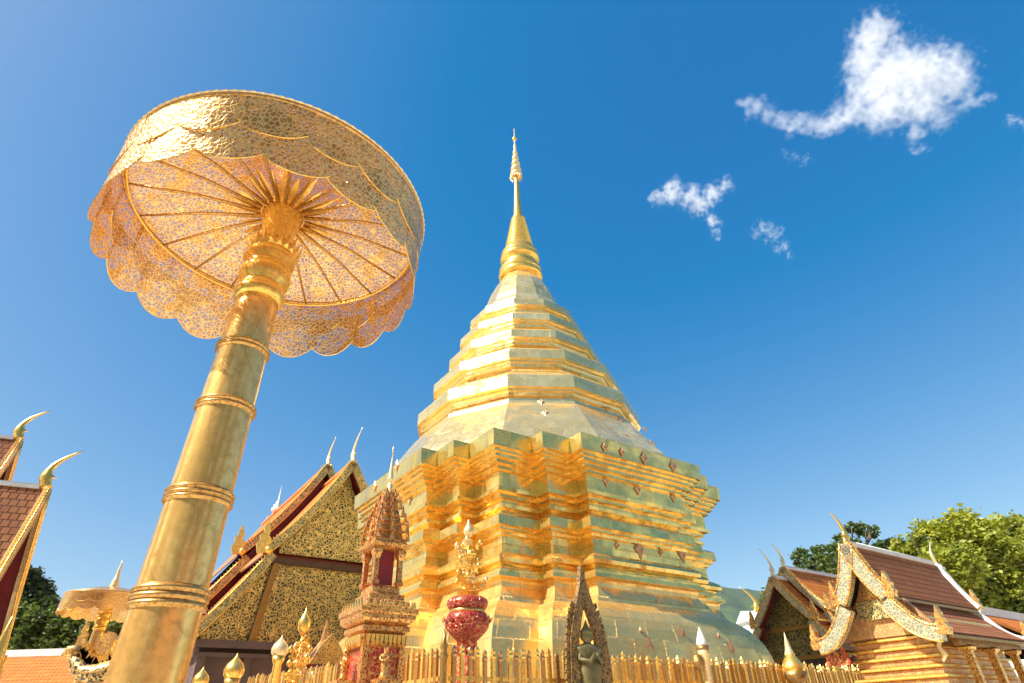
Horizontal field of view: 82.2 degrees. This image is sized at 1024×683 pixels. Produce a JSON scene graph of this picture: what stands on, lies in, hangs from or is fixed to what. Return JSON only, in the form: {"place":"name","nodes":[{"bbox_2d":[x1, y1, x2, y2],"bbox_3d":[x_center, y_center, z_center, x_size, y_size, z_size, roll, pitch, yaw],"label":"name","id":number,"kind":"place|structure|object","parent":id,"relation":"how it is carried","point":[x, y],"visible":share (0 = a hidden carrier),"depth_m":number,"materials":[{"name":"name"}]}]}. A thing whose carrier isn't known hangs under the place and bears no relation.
{"place":"outdoors","nodes":[
{"label":"outdoors","id":0,"kind":"place"},
{"bbox_2d":[0,410,50,480],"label":"temple hall","id":1,"kind":"structure","parent":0,"point":[10,448],"depth_m":11.37,"materials":[{"name":"gold metal"}]},
{"bbox_2d":[0,451,82,677],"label":"temple hall","id":2,"kind":"structure","parent":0,"point":[23,506],"depth_m":9.04,"materials":[{"name":"brown tile"}]},
{"bbox_2d":[0,616,12,666],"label":"flame finial","id":3,"kind":"object","parent":2,"relation":"attached to","point":[4,638],"visible":1,"depth_m":4.53,"materials":[{"name":"gold metal"}]},
{"bbox_2d":[296,617,343,682],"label":"spirit house","id":4,"kind":"structure","parent":0,"point":[326,649],"depth_m":13.49,"materials":[{"name":"paint"}]},
{"bbox_2d":[56,587,762,622],"bbox_3d":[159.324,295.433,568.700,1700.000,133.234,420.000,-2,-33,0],"label":"hills","id":5,"kind":"structure","parent":0,"point":[738,601],"depth_m":486.10,"materials":[{"name":"green plant"}]},
{"bbox_2d":[0,0,1023,614],"label":"sky","id":6,"kind":"structure","parent":0,"point":[789,234],"materials":[{"name":"blue"}]},
{"bbox_2d":[736,587,758,633],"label":"roof","id":7,"kind":"structure","parent":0,"point":[743,619],"depth_m":38.12,"materials":[{"name":"white paint"}]},
{"bbox_2d":[749,543,857,682],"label":"temple hall","id":8,"kind":"structure","parent":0,"point":[795,603],"depth_m":22.09,"materials":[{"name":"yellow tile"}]},
{"bbox_2d":[809,511,1023,682],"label":"shrine pavilion","id":9,"kind":"structure","parent":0,"point":[901,618],"depth_m":11.09,"materials":[{"name":"gold metal"}]},
{"label":"ground","id":10,"kind":"structure","parent":0,"visible":0},
{"bbox_2d":[20,564,63,610],"bbox_3d":[-32.769,20.593,37.878,5.564,12.205,3.771,-2,-33,0],"label":"tree","id":11,"kind":"object","parent":10,"relation":"on","point":[39,588],"visible":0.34,"depth_m":39.92,"materials":[{"name":"green plant"}]},
{"bbox_2d":[0,648,102,682],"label":"cloister","id":12,"kind":"structure","parent":10,"relation":"on","point":[37,666],"depth_m":21.51,"materials":[{"name":"orange tile"}]},
{"bbox_2d":[7,600,124,649],"bbox_3d":[-24.885,18.378,31.564,9.055,8.539,3.122,-2,-33,0],"label":"tree","id":13,"kind":"object","parent":10,"relation":"on","point":[37,628],"visible":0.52,"depth_m":32.28,"materials":[{"name":"green plant"}]},
{"bbox_2d":[61,621,118,682],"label":"naga balustrade","id":14,"kind":"object","parent":10,"relation":"on","point":[87,663],"visible":0.61,"depth_m":12.93,"materials":[{"name":"gold metal"}]},
{"bbox_2d":[55,560,130,682],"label":"ceremonial parasol","id":15,"kind":"object","parent":10,"relation":"on","point":[105,600],"visible":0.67,"depth_m":14.48,"materials":[{"name":"gold metal"}]},
{"bbox_2d":[192,667,208,682],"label":"post finial","id":16,"kind":"object","parent":10,"relation":"on","point":[202,676],"visible":1,"depth_m":6.61,"materials":[{"name":"gold metal"}]},
{"bbox_2d":[223,653,244,682],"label":"post finial","id":17,"kind":"object","parent":10,"relation":"on","point":[234,670],"visible":1,"depth_m":6.97,"materials":[{"name":"gold metal"}]},
{"bbox_2d":[87,89,424,682],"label":"ceremonial parasol","id":18,"kind":"object","parent":10,"relation":"on","point":[167,603],"visible":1,"depth_m":3.77,"materials":[{"name":"gold metal"}]},
{"bbox_2d":[185,427,368,682],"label":"temple hall","id":19,"kind":"structure","parent":10,"relation":"on","point":[293,556],"depth_m":23.54,"materials":[{"name":"gold tile"}]},
{"bbox_2d":[270,635,288,682],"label":"fence post","id":20,"kind":"object","parent":10,"relation":"on","point":[279,650],"visible":1,"depth_m":9.28,"materials":[{"name":"gold metal"}]},
{"bbox_2d":[284,607,315,682],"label":"gilded tree","id":21,"kind":"object","parent":10,"relation":"on","point":[303,624],"visible":1,"depth_m":9.66,"materials":[{"name":"gold metal"}]},
{"bbox_2d":[247,647,438,682],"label":"picket fence","id":22,"kind":"object","parent":10,"relation":"on","point":[427,670],"visible":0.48,"depth_m":9.41,"materials":[{"name":"gold metal"}]},
{"bbox_2d":[330,446,418,682],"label":"spirit tower","id":23,"kind":"structure","parent":10,"relation":"on","point":[377,617],"depth_m":7.19,"materials":[{"name":"gold metal"}]},
{"bbox_2d":[439,627,447,682],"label":"corner post","id":24,"kind":"object","parent":10,"relation":"on","point":[443,656],"visible":1,"depth_m":8.76,"materials":[{"name":"gold metal"}]},
{"bbox_2d":[442,519,491,682],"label":"lotus urn","id":25,"kind":"object","parent":10,"relation":"on","point":[467,620],"visible":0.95,"depth_m":9.71,"materials":[{"name":"red ceramic"}]},
{"bbox_2d":[339,129,778,682],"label":"stupa","id":26,"kind":"object","parent":10,"relation":"on","point":[539,461],"visible":0.94,"depth_m":15.64,"materials":[{"name":"gold metal"}]},
{"bbox_2d":[564,565,613,682],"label":"flame arch","id":27,"kind":"structure","parent":10,"relation":"on","point":[580,603],"depth_m":10.18,"materials":[{"name":"gold metal"}]},
{"bbox_2d":[576,619,602,682],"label":"statue","id":28,"kind":"object","parent":27,"relation":"on","point":[590,658],"visible":0.99,"depth_m":9.85,"materials":[{"name":"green metal"}]},
{"bbox_2d":[448,643,860,682],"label":"picket fence","id":29,"kind":"object","parent":10,"relation":"on","point":[771,671],"visible":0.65,"depth_m":10.73,"materials":[{"name":"gold metal"}]},
{"bbox_2d":[692,628,712,682],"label":"lantern post","id":30,"kind":"object","parent":10,"relation":"on","point":[700,660],"visible":1,"depth_m":11.51,"materials":[{"name":"gold metal"}]},
{"bbox_2d":[757,574,776,603],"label":"tree","id":31,"kind":"object","parent":10,"relation":"on","point":[759,599],"visible":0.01,"depth_m":44.45,"materials":[{"name":"green plant"}]},
{"bbox_2d":[782,633,807,682],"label":"bell finial","id":32,"kind":"object","parent":10,"relation":"on","point":[794,670],"visible":0.98,"depth_m":12.90,"materials":[{"name":"gold metal"}]},
{"bbox_2d":[788,521,887,574],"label":"tree","id":33,"kind":"object","parent":10,"relation":"on","point":[820,561],"visible":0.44,"depth_m":44.28,"materials":[{"name":"green plant"}]},
{"bbox_2d":[882,535,895,549],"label":"tree","id":34,"kind":"object","parent":10,"relation":"on","point":[887,543],"visible":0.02,"depth_m":48.15,"materials":[{"name":"green plant"}]},
{"bbox_2d":[888,503,1023,613],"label":"tree","id":35,"kind":"object","parent":10,"relation":"on","point":[981,558],"visible":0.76,"depth_m":34.70,"materials":[{"name":"green plant"}]},
{"bbox_2d":[979,607,1023,675],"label":"cloister","id":36,"kind":"structure","parent":10,"relation":"on","point":[1009,621],"depth_m":18.32,"materials":[{"name":"orange tile"}]}
]}

